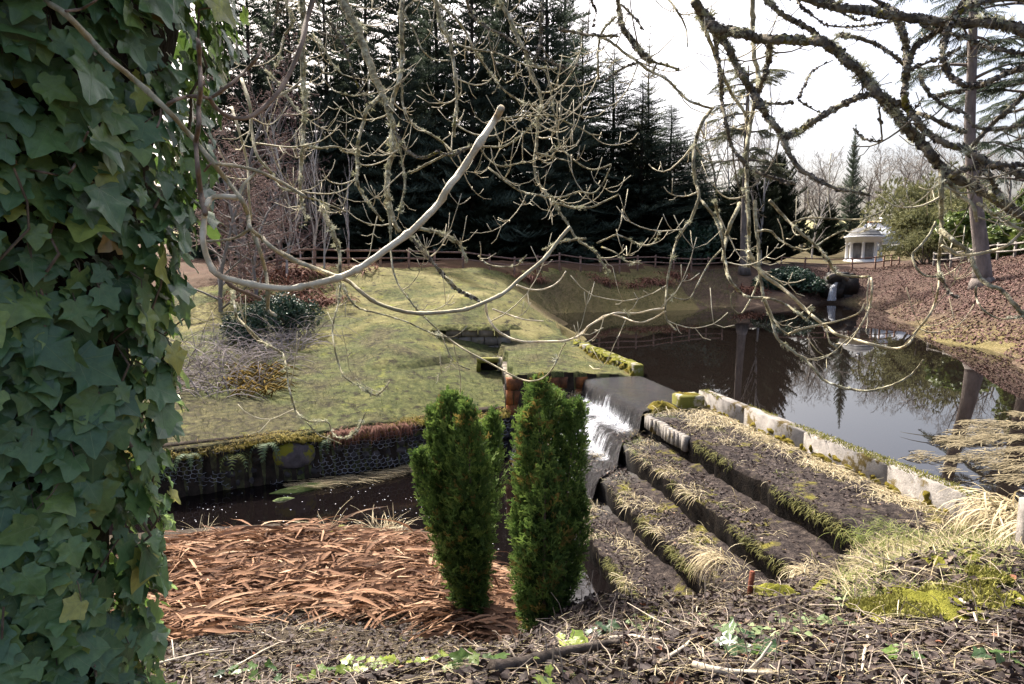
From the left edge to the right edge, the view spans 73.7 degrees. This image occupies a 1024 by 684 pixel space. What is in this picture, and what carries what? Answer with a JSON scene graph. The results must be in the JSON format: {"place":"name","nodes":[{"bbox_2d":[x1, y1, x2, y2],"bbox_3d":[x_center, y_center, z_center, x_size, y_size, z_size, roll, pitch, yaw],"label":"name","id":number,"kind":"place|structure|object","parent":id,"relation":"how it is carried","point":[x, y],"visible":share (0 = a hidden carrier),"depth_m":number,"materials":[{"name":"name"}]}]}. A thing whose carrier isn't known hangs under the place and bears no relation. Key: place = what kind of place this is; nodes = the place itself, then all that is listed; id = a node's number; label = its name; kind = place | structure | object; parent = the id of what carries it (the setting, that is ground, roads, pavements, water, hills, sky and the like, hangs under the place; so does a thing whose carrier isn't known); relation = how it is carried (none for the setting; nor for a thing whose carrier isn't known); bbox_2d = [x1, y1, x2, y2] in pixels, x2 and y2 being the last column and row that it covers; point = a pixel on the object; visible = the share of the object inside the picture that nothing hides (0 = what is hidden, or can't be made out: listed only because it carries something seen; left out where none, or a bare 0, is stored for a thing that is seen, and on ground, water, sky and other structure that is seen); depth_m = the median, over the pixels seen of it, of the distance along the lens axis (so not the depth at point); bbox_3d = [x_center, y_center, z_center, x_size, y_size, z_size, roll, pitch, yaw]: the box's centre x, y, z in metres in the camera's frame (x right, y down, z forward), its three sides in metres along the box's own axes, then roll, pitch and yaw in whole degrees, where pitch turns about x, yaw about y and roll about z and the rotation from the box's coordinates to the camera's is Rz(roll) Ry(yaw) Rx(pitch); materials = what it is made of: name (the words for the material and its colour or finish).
{"place":"outdoors","nodes":[
{"label":"outdoors","id":0,"kind":"place"},
{"bbox_2d":[109,449,614,602],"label":"stream","id":1,"kind":"structure","parent":0,"point":[254,505],"depth_m":13.26,"materials":[{"name":"black liquid"}]},
{"bbox_2d":[284,465,412,489],"bbox_3d":[-2.867,3.200,15.057,4.084,0.690,0.976,-4,8,-31],"label":"straw raft","id":2,"kind":"object","parent":1,"relation":"on","point":[357,481],"visible":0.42,"depth_m":14.69,"materials":[{"name":"beige plant"}]},
{"bbox_2d":[126,266,628,495],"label":"lawn","id":3,"kind":"structure","parent":0,"point":[396,365],"depth_m":19.76,"materials":[{"name":"green plant"}]},
{"bbox_2d":[167,128,281,311],"bbox_3d":[-10.644,-4.056,24.298,5.152,6.996,4.385,7,9,44],"label":"bare tree","id":4,"kind":"object","parent":3,"relation":"on","point":[220,283],"visible":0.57,"depth_m":24.75,"materials":[{"name":"brown plant"}]},
{"bbox_2d":[219,303,289,341],"bbox_3d":[-8.323,-0.540,21.861,2.363,1.442,1.399,2,7,13],"label":"evergreen bush","id":5,"kind":"object","parent":3,"relation":"on","point":[255,323],"visible":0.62,"depth_m":21.66,"materials":[{"name":"green plant"}]},
{"bbox_2d":[206,170,305,294],"bbox_3d":[-10.168,-4.123,27.289,4.060,5.582,4.291,-2,7,-18],"label":"bare tree","id":6,"kind":"object","parent":3,"relation":"on","point":[255,266],"visible":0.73,"depth_m":27.47,"materials":[{"name":"brown plant"}]},
{"bbox_2d":[169,294,364,403],"bbox_3d":[-7.939,-0.066,19.938,7.334,2.741,7.593,0,7,0],"label":"bare shrub","id":7,"kind":"object","parent":3,"relation":"on","point":[258,368],"visible":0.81,"depth_m":18.60,"materials":[{"name":"plant"}]},
{"bbox_2d":[222,168,313,267],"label":"bare tree","id":8,"kind":"object","parent":3,"relation":"on","point":[278,242],"visible":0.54,"depth_m":30.04,"materials":[{"name":"brown plant"}]},
{"bbox_2d":[259,92,303,277],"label":"birch sapling","id":9,"kind":"object","parent":3,"relation":"on","point":[287,198],"visible":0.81,"depth_m":29.41,"materials":[{"name":"grey plant"}]},
{"bbox_2d":[252,292,324,336],"bbox_3d":[-7.474,-0.855,22.640,1.554,1.697,2.625,5,8,38],"label":"evergreen bush","id":10,"kind":"object","parent":3,"relation":"on","point":[293,308],"visible":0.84,"depth_m":22.38,"materials":[{"name":"green plant"}]},
{"bbox_2d":[125,407,510,460],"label":"edge grass","id":11,"kind":"structure","parent":3,"relation":"on","point":[306,435],"depth_m":14.68,"materials":[{"name":"green plant"}]},
{"bbox_2d":[431,324,521,347],"bbox_3d":[-1.174,-0.066,22.721,3.094,1.050,0.853,0,7,0],"label":"sluice headwall","id":12,"kind":"object","parent":3,"relation":"on","point":[477,333],"visible":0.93,"depth_m":22.48,"materials":[{"name":"black stone"}]},
{"bbox_2d":[497,356,587,421],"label":"wing wall","id":13,"kind":"structure","parent":3,"relation":"on","point":[509,383],"depth_m":17.47,"materials":[{"name":"orange stone"}]},
{"bbox_2d":[158,372,618,497],"bbox_3d":[-4.336,2.469,12.614,19.031,2.252,10.680,0,7,0],"label":"stream bed","id":14,"kind":"object","parent":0,"point":[193,487],"visible":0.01,"depth_m":14.58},
{"bbox_2d":[124,406,515,490],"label":"gabion wall","id":15,"kind":"structure","parent":14,"relation":"on","point":[299,453],"depth_m":14.90,"materials":[{"name":"stone"}]},
{"bbox_2d":[324,419,421,448],"bbox_3d":[-3.240,2.092,15.486,2.413,0.542,0.790,-4,8,-31],"label":"sedge fringe","id":16,"kind":"object","parent":15,"relation":"on","point":[363,431],"visible":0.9,"depth_m":15.45,"materials":[{"name":"brown plant"}]},
{"bbox_2d":[508,411,959,599],"bbox_3d":[2.847,2.597,12.064,3.745,2.026,11.624,-1,7,-11],"label":"spillway","id":17,"kind":"object","parent":14,"relation":"on","point":[743,483],"visible":0.4,"depth_m":9.76,"materials":[{"name":"concrete"}]},
{"bbox_2d":[505,376,704,499],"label":"cascade","id":18,"kind":"object","parent":17,"relation":"on","point":[627,400],"visible":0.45,"depth_m":14.87,"materials":[{"name":"liquid"}]},
{"bbox_2d":[672,391,704,410],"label":"pier block","id":19,"kind":"structure","parent":17,"relation":"on","point":[688,400],"depth_m":14.11,"materials":[{"name":"concrete"}]},
{"bbox_2d":[599,421,872,598],"bbox_3d":[2.428,2.628,9.889,2.373,1.574,7.661,-1,7,-12],"label":"lip moss","id":20,"kind":"object","parent":17,"relation":"on","point":[612,568],"visible":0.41,"depth_m":8.98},
{"bbox_2d":[585,416,946,594],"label":"terrace tussocks","id":21,"kind":"object","parent":17,"relation":"on","point":[695,492],"visible":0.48,"depth_m":10.23,"materials":[{"name":"plant"}]},
{"bbox_2d":[583,408,966,596],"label":"terrace litter","id":22,"kind":"object","parent":17,"relation":"on","point":[746,528],"visible":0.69,"depth_m":10.30,"materials":[{"name":"brown plant"}]},
{"bbox_2d":[683,406,967,531],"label":"dry grass","id":23,"kind":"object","parent":17,"relation":"on","point":[817,465],"depth_m":10.05,"materials":[{"name":"beige plant"}]},
{"bbox_2d":[138,233,963,288],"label":"forest floor","id":24,"kind":"structure","parent":0,"point":[204,277],"depth_m":46.31,"materials":[{"name":"brown soil"}]},
{"bbox_2d":[164,0,281,259],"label":"spruce","id":25,"kind":"object","parent":24,"relation":"on","point":[198,253],"visible":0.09,"depth_m":58.21,"materials":[{"name":"green plant"}]},
{"bbox_2d":[173,105,299,278],"bbox_3d":[-11.239,-6.021,28.790,4.872,7.929,5.724,1,7,9],"label":"bare tree","id":26,"kind":"object","parent":24,"relation":"on","point":[235,232],"visible":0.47,"depth_m":28.77,"materials":[{"name":"brown plant"}]},
{"bbox_2d":[179,74,297,266],"bbox_3d":[-13.452,-8.124,32.716,4.872,10.261,5.724,-5,8,-36],"label":"bare tree","id":27,"kind":"object","parent":24,"relation":"on","point":[220,192],"visible":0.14,"depth_m":32.34,"materials":[{"name":"brown plant"}]},
{"bbox_2d":[191,0,315,256],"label":"spruce","id":28,"kind":"object","parent":24,"relation":"on","point":[249,30],"visible":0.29,"depth_m":58.92,"materials":[{"name":"green plant"}]},
{"bbox_2d":[201,32,323,258],"bbox_3d":[-13.084,-9.240,34.025,6.090,12.155,6.436,0,7,0],"label":"bare tree","id":29,"kind":"object","parent":24,"relation":"on","point":[257,135],"visible":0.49,"depth_m":34.21,"materials":[{"name":"brown plant"}]},
{"bbox_2d":[213,80,327,258],"bbox_3d":[-13.058,-9.515,39.373,5.847,11.194,6.869,3,8,27],"label":"bare tree","id":30,"kind":"object","parent":24,"relation":"on","point":[276,199],"visible":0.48,"depth_m":39.58,"materials":[{"name":"brown plant"}]},
{"bbox_2d":[221,40,331,261],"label":"bare tree","id":31,"kind":"object","parent":24,"relation":"on","point":[280,121],"visible":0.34,"depth_m":47.08,"materials":[{"name":"brown plant"}]},
{"bbox_2d":[241,0,342,248],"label":"spruce","id":32,"kind":"object","parent":24,"relation":"on","point":[278,32],"visible":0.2,"depth_m":60.51,"materials":[{"name":"green plant"}]},
{"bbox_2d":[260,145,348,253],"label":"bare tree","id":33,"kind":"object","parent":24,"relation":"on","point":[321,216],"visible":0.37,"depth_m":43.24,"materials":[{"name":"brown plant"}]},
{"bbox_2d":[303,100,328,264],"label":"birch sapling","id":34,"kind":"object","parent":24,"relation":"on","point":[316,219],"visible":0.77,"depth_m":32.37,"materials":[{"name":"grey plant"}]},
{"bbox_2d":[283,222,352,262],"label":"evergreen understorey","id":35,"kind":"object","parent":24,"relation":"on","point":[307,254],"visible":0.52,"depth_m":53.55,"materials":[{"name":"green plant"}]},
{"bbox_2d":[263,0,381,262],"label":"spruce","id":36,"kind":"object","parent":24,"relation":"on","point":[326,101],"visible":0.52,"depth_m":57.25,"materials":[{"name":"green plant"}]},
{"bbox_2d":[304,0,415,242],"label":"spruce","id":37,"kind":"object","parent":24,"relation":"on","point":[358,13],"visible":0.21,"depth_m":58.53,"materials":[{"name":"green plant"}]},
{"bbox_2d":[331,212,417,261],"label":"evergreen understorey","id":38,"kind":"object","parent":24,"relation":"on","point":[358,242],"visible":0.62,"depth_m":54.28,"materials":[{"name":"green plant"}]},
{"bbox_2d":[335,0,459,261],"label":"spruce","id":39,"kind":"object","parent":24,"relation":"on","point":[409,219],"visible":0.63,"depth_m":55.33,"materials":[{"name":"green plant"}]},
{"bbox_2d":[388,220,459,262],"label":"evergreen understorey","id":40,"kind":"object","parent":24,"relation":"on","point":[435,242],"visible":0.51,"depth_m":55.28,"materials":[{"name":"green plant"}]},
{"bbox_2d":[377,0,488,261],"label":"spruce","id":41,"kind":"object","parent":24,"relation":"on","point":[438,55],"visible":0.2,"depth_m":59.59,"materials":[{"name":"green plant"}]},
{"bbox_2d":[401,0,542,251],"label":"spruce","id":42,"kind":"object","parent":24,"relation":"on","point":[446,166],"visible":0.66,"depth_m":56.11,"materials":[{"name":"green plant"}]},
{"bbox_2d":[241,246,723,279],"bbox_3d":[2.320,-4.758,43.531,40.553,2.172,2.588,-6,9,-44],"label":"rail fence","id":43,"kind":"object","parent":24,"relation":"on","point":[314,257],"visible":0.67,"depth_m":40.00,"materials":[{"name":"brown wood"}]},
{"bbox_2d":[440,209,525,260],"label":"evergreen understorey","id":44,"kind":"object","parent":24,"relation":"on","point":[486,239],"visible":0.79,"depth_m":55.20,"materials":[{"name":"green plant"}]},
{"bbox_2d":[454,0,570,259],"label":"spruce","id":45,"kind":"object","parent":24,"relation":"on","point":[507,31],"visible":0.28,"depth_m":58.31,"materials":[{"name":"green plant"}]},
{"bbox_2d":[500,219,571,261],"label":"evergreen understorey","id":46,"kind":"object","parent":24,"relation":"on","point":[519,253],"visible":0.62,"depth_m":56.30,"materials":[{"name":"green plant"}]},
{"bbox_2d":[472,0,616,262],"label":"spruce","id":47,"kind":"object","parent":24,"relation":"on","point":[557,165],"visible":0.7,"depth_m":57.16,"materials":[{"name":"green plant"}]},
{"bbox_2d":[526,0,599,184],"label":"spruce","id":48,"kind":"object","parent":24,"relation":"on","point":[571,34],"visible":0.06,"depth_m":72.13,"materials":[{"name":"green plant"}]},
{"bbox_2d":[540,12,651,262],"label":"spruce","id":49,"kind":"object","parent":24,"relation":"on","point":[587,153],"visible":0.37,"depth_m":60.78,"materials":[{"name":"green plant"}]},
{"bbox_2d":[586,208,657,262],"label":"evergreen understorey","id":50,"kind":"object","parent":24,"relation":"on","point":[607,253],"visible":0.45,"depth_m":59.67,"materials":[{"name":"green plant"}]},
{"bbox_2d":[565,49,679,262],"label":"spruce","id":51,"kind":"object","parent":24,"relation":"on","point":[618,115],"visible":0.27,"depth_m":62.62,"materials":[{"name":"green plant"}]},
{"bbox_2d":[576,79,719,265],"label":"spruce","id":52,"kind":"object","parent":24,"relation":"on","point":[641,205],"visible":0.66,"depth_m":60.13,"materials":[{"name":"green plant"}]},
{"bbox_2d":[601,104,765,263],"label":"spruce","id":53,"kind":"object","parent":24,"relation":"on","point":[675,155],"visible":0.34,"depth_m":63.18,"materials":[{"name":"green plant"}]},
{"bbox_2d":[660,220,732,262],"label":"rhododendron","id":54,"kind":"object","parent":24,"relation":"on","point":[706,234],"visible":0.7,"depth_m":58.74,"materials":[{"name":"green plant"}]},
{"bbox_2d":[672,140,739,262],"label":"spruce","id":55,"kind":"object","parent":24,"relation":"on","point":[705,216],"visible":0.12,"depth_m":67.44,"materials":[{"name":"green plant"}]},
{"bbox_2d":[689,115,753,197],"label":"bare tree","id":56,"kind":"object","parent":24,"relation":"on","point":[707,148],"visible":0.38,"depth_m":86.62,"materials":[{"name":"grey plant"}]},
{"bbox_2d":[708,165,793,262],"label":"yew tree","id":57,"kind":"object","parent":24,"relation":"on","point":[768,240],"visible":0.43,"depth_m":60.04,"materials":[{"name":"green plant"}]},
{"bbox_2d":[759,151,820,262],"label":"yew tree","id":58,"kind":"object","parent":24,"relation":"on","point":[786,204],"visible":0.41,"depth_m":63.80,"materials":[{"name":"green plant"}]},
{"bbox_2d":[797,199,850,257],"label":"yew tree","id":59,"kind":"object","parent":24,"relation":"on","point":[833,245],"visible":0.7,"depth_m":78.11,"materials":[{"name":"green plant"}]},
{"bbox_2d":[797,167,856,219],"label":"bare tree","id":60,"kind":"object","parent":24,"relation":"on","point":[819,194],"visible":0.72,"depth_m":95.14,"materials":[{"name":"grey plant"}]},
{"bbox_2d":[836,124,868,235],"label":"conifer","id":61,"kind":"object","parent":24,"relation":"on","point":[851,198],"visible":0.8,"depth_m":109.36,"materials":[{"name":"green plant"}]},
{"bbox_2d":[843,224,884,261],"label":"garden temple","id":62,"kind":"structure","parent":24,"relation":"on","point":[861,245],"depth_m":70.44,"materials":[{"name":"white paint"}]},
{"bbox_2d":[855,143,910,216],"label":"bare tree","id":63,"kind":"object","parent":24,"relation":"on","point":[883,163],"visible":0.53,"depth_m":120.34,"materials":[{"name":"grey plant"}]},
{"bbox_2d":[867,160,991,241],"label":"willow","id":64,"kind":"object","parent":24,"relation":"on","point":[915,192],"visible":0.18,"depth_m":75.28,"materials":[{"name":"green plant"}]},
{"bbox_2d":[109,521,1023,683],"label":"bank","id":65,"kind":"structure","parent":0,"point":[788,607],"depth_m":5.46,"materials":[{"name":"brown plant"}]},
{"bbox_2d":[0,0,249,683],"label":"ivy tree","id":66,"kind":"object","parent":65,"relation":"on","point":[81,314],"visible":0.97,"depth_m":1.96,"materials":[{"name":"green plant"}]},
{"bbox_2d":[15,0,571,316],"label":"young ash","id":67,"kind":"object","parent":65,"relation":"on","point":[199,97],"visible":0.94,"depth_m":1.72,"materials":[{"name":"grey plant"}]},
{"bbox_2d":[110,506,526,644],"bbox_3d":[-2.648,3.136,8.851,6.962,1.484,6.191,0,7,0],"label":"dead leaf bed","id":68,"kind":"object","parent":65,"relation":"on","point":[367,572],"visible":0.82,"depth_m":8.47,"materials":[{"name":"brown plant"}]},
{"bbox_2d":[335,654,399,674],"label":"ivy sprig","id":69,"kind":"object","parent":65,"relation":"on","point":[349,658],"visible":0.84,"depth_m":5.37,"materials":[{"name":"green plant"}]},
{"bbox_2d":[408,384,509,622],"bbox_3d":[-0.577,1.802,7.462,1.113,2.662,1.000,0,7,0],"label":"columnar conifer","id":70,"kind":"object","parent":65,"relation":"on","point":[458,506],"visible":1,"depth_m":7.29,"materials":[{"name":"green plant"}]},
{"bbox_2d":[441,646,493,671],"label":"ivy sprig","id":71,"kind":"object","parent":65,"relation":"on","point":[460,655],"visible":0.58,"depth_m":2.93,"materials":[{"name":"green plant"}]},
{"bbox_2d":[218,0,784,443],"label":"ash tree","id":72,"kind":"object","parent":65,"relation":"on","point":[356,24],"visible":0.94,"depth_m":4.15,"materials":[{"name":"grey plant"}]},
{"bbox_2d":[504,371,593,632],"bbox_3d":[0.295,1.507,5.755,0.724,2.541,0.924,5,8,34],"label":"columnar conifer","id":73,"kind":"object","parent":65,"relation":"on","point":[547,523],"visible":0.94,"depth_m":5.62,"materials":[{"name":"green plant"}]},
{"bbox_2d":[487,639,620,674],"bbox_3d":[0.280,1.375,2.915,0.280,0.427,0.959,6,9,40],"label":"fallen log","id":74,"kind":"object","parent":65,"relation":"on","point":[510,663],"visible":0.75,"depth_m":2.85,"materials":[{"name":"wood"}]},
{"bbox_2d":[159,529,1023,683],"bbox_3d":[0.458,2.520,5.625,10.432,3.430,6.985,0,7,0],"label":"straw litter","id":75,"kind":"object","parent":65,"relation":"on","point":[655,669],"visible":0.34,"depth_m":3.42,"materials":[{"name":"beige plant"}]},
{"bbox_2d":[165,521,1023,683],"bbox_3d":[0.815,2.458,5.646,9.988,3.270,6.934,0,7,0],"label":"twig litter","id":76,"kind":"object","parent":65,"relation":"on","point":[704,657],"visible":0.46,"depth_m":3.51,"materials":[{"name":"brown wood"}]},
{"bbox_2d":[680,533,739,589],"bbox_3d":[2.320,2.693,8.214,0.736,0.667,0.777,-3,7,-25],"label":"grass tuft","id":77,"kind":"object","parent":65,"relation":"on","point":[709,556],"visible":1,"depth_m":8.13,"materials":[{"name":"plant"}]},
{"bbox_2d":[692,641,772,675],"bbox_3d":[0.911,1.314,2.828,0.322,0.156,0.101,2,7,15],"label":"fallen stick","id":78,"kind":"object","parent":65,"relation":"on","point":[723,670],"visible":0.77,"depth_m":2.81,"materials":[{"name":"brown wood"}]},
{"bbox_2d":[709,618,783,659],"bbox_3d":[1.160,1.485,3.370,0.346,0.136,0.361,0,7,0],"label":"ivy sprig","id":79,"kind":"object","parent":65,"relation":"on","point":[728,631],"visible":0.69,"depth_m":3.33,"materials":[{"name":"green plant"}]},
{"bbox_2d":[510,528,1023,683],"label":"dead stalks","id":80,"kind":"object","parent":65,"relation":"on","point":[776,651],"visible":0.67,"depth_m":3.17,"materials":[{"name":"beige plant"}]},
{"bbox_2d":[690,0,1023,393],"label":"ash tree","id":81,"kind":"object","parent":65,"relation":"on","point":[721,33],"visible":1,"depth_m":3.27,"materials":[{"name":"brown plant"}]},
{"bbox_2d":[816,513,929,549],"bbox_3d":[4.053,2.166,7.431,1.329,0.417,1.348,0,7,0],"label":"grass tuft","id":82,"kind":"object","parent":65,"relation":"on","point":[888,525],"visible":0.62,"depth_m":7.59,"materials":[{"name":"plant"}]},
{"bbox_2d":[816,518,1023,616],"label":"slope grass","id":83,"kind":"structure","parent":65,"relation":"on","point":[895,555],"depth_m":5.20,"materials":[{"name":"beige plant"}]},
{"bbox_2d":[844,563,1019,617],"bbox_3d":[2.798,1.677,4.375,1.158,0.274,0.576,-1,7,-7],"label":"slope moss","id":84,"kind":"object","parent":65,"relation":"on","point":[866,604],"visible":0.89,"depth_m":4.42,"materials":[{"name":"green plant"}]},
{"bbox_2d":[881,585,988,620],"bbox_3d":[2.697,1.688,4.398,0.493,0.214,0.909,0,7,0],"label":"moss cushion","id":85,"kind":"object","parent":65,"relation":"on","point":[948,607],"visible":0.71,"depth_m":4.28,"materials":[{"name":"green plant"}]},
{"bbox_2d":[913,481,1023,542],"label":"reed tussock","id":86,"kind":"object","parent":65,"relation":"on","point":[1006,520],"visible":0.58,"depth_m":7.39,"materials":[{"name":"plant"}]},
{"bbox_2d":[153,0,1023,220],"label":"sky","id":87,"kind":"structure","parent":0,"point":[829,85],"materials":[{"name":"white"}]},
{"bbox_2d":[508,256,1023,523],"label":"pond bank","id":88,"kind":"structure","parent":0,"point":[746,280],"depth_m":43.30,"materials":[{"name":"brown soil"}]},
{"bbox_2d":[570,339,643,375],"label":"dam wall","id":89,"kind":"structure","parent":88,"relation":"on","point":[631,367],"depth_m":19.64,"materials":[{"name":"concrete"}]},
{"bbox_2d":[497,266,739,313],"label":"bank grass","id":90,"kind":"structure","parent":88,"relation":"on","point":[640,276],"depth_m":45.22,"materials":[{"name":"green plant"}]},
{"bbox_2d":[695,65,793,274],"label":"pine tree","id":91,"kind":"object","parent":88,"relation":"on","point":[742,270],"visible":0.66,"depth_m":53.53,"materials":[{"name":"green plant"}]},
{"bbox_2d":[783,268,827,293],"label":"rhododendron","id":92,"kind":"object","parent":88,"relation":"on","point":[812,279],"visible":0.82,"depth_m":50.65,"materials":[{"name":"green plant"}]},
{"bbox_2d":[819,272,859,300],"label":"rock outfall","id":93,"kind":"object","parent":88,"relation":"on","point":[838,286],"visible":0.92,"depth_m":50.59,"materials":[{"name":"stone"}]},
{"bbox_2d":[699,389,1016,525],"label":"dam wall","id":94,"kind":"structure","parent":88,"relation":"on","point":[912,482],"depth_m":9.85,"materials":[{"name":"concrete"}]},
{"bbox_2d":[787,254,1023,364],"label":"bank leaf litter","id":95,"kind":"object","parent":88,"relation":"on","point":[1006,268],"visible":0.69,"depth_m":33.11,"materials":[{"name":"brown plant"}]},
{"bbox_2d":[878,227,967,263],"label":"willow","id":96,"kind":"object","parent":88,"relation":"on","point":[928,247],"visible":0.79,"depth_m":54.30,"materials":[{"name":"plant"}]},
{"bbox_2d":[859,186,1007,261],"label":"willow","id":97,"kind":"object","parent":88,"relation":"on","point":[908,218],"visible":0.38,"depth_m":60.83,"materials":[{"name":"green plant"}]},
{"bbox_2d":[888,0,1023,289],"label":"leaning pine","id":98,"kind":"object","parent":88,"relation":"on","point":[980,240],"visible":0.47,"depth_m":32.14,"materials":[{"name":"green plant"}]},
{"bbox_2d":[913,0,1023,192],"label":"pine tree","id":99,"kind":"object","parent":88,"relation":"on","point":[993,90],"visible":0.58,"depth_m":37.05,"materials":[{"name":"green plant"}]},
{"bbox_2d":[932,207,1023,258],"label":"laurel","id":100,"kind":"object","parent":88,"relation":"on","point":[996,234],"visible":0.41,"depth_m":50.55,"materials":[{"name":"green plant"}]},
{"bbox_2d":[553,303,1023,505],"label":"pond","id":101,"kind":"structure","parent":0,"point":[747,359],"depth_m":18.46,"materials":[{"name":"black liquid"}]},
{"bbox_2d":[899,411,1023,485],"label":"reed bed","id":102,"kind":"object","parent":101,"relation":"in","point":[983,436],"visible":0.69,"depth_m":11.04,"materials":[{"name":"beige plant"}]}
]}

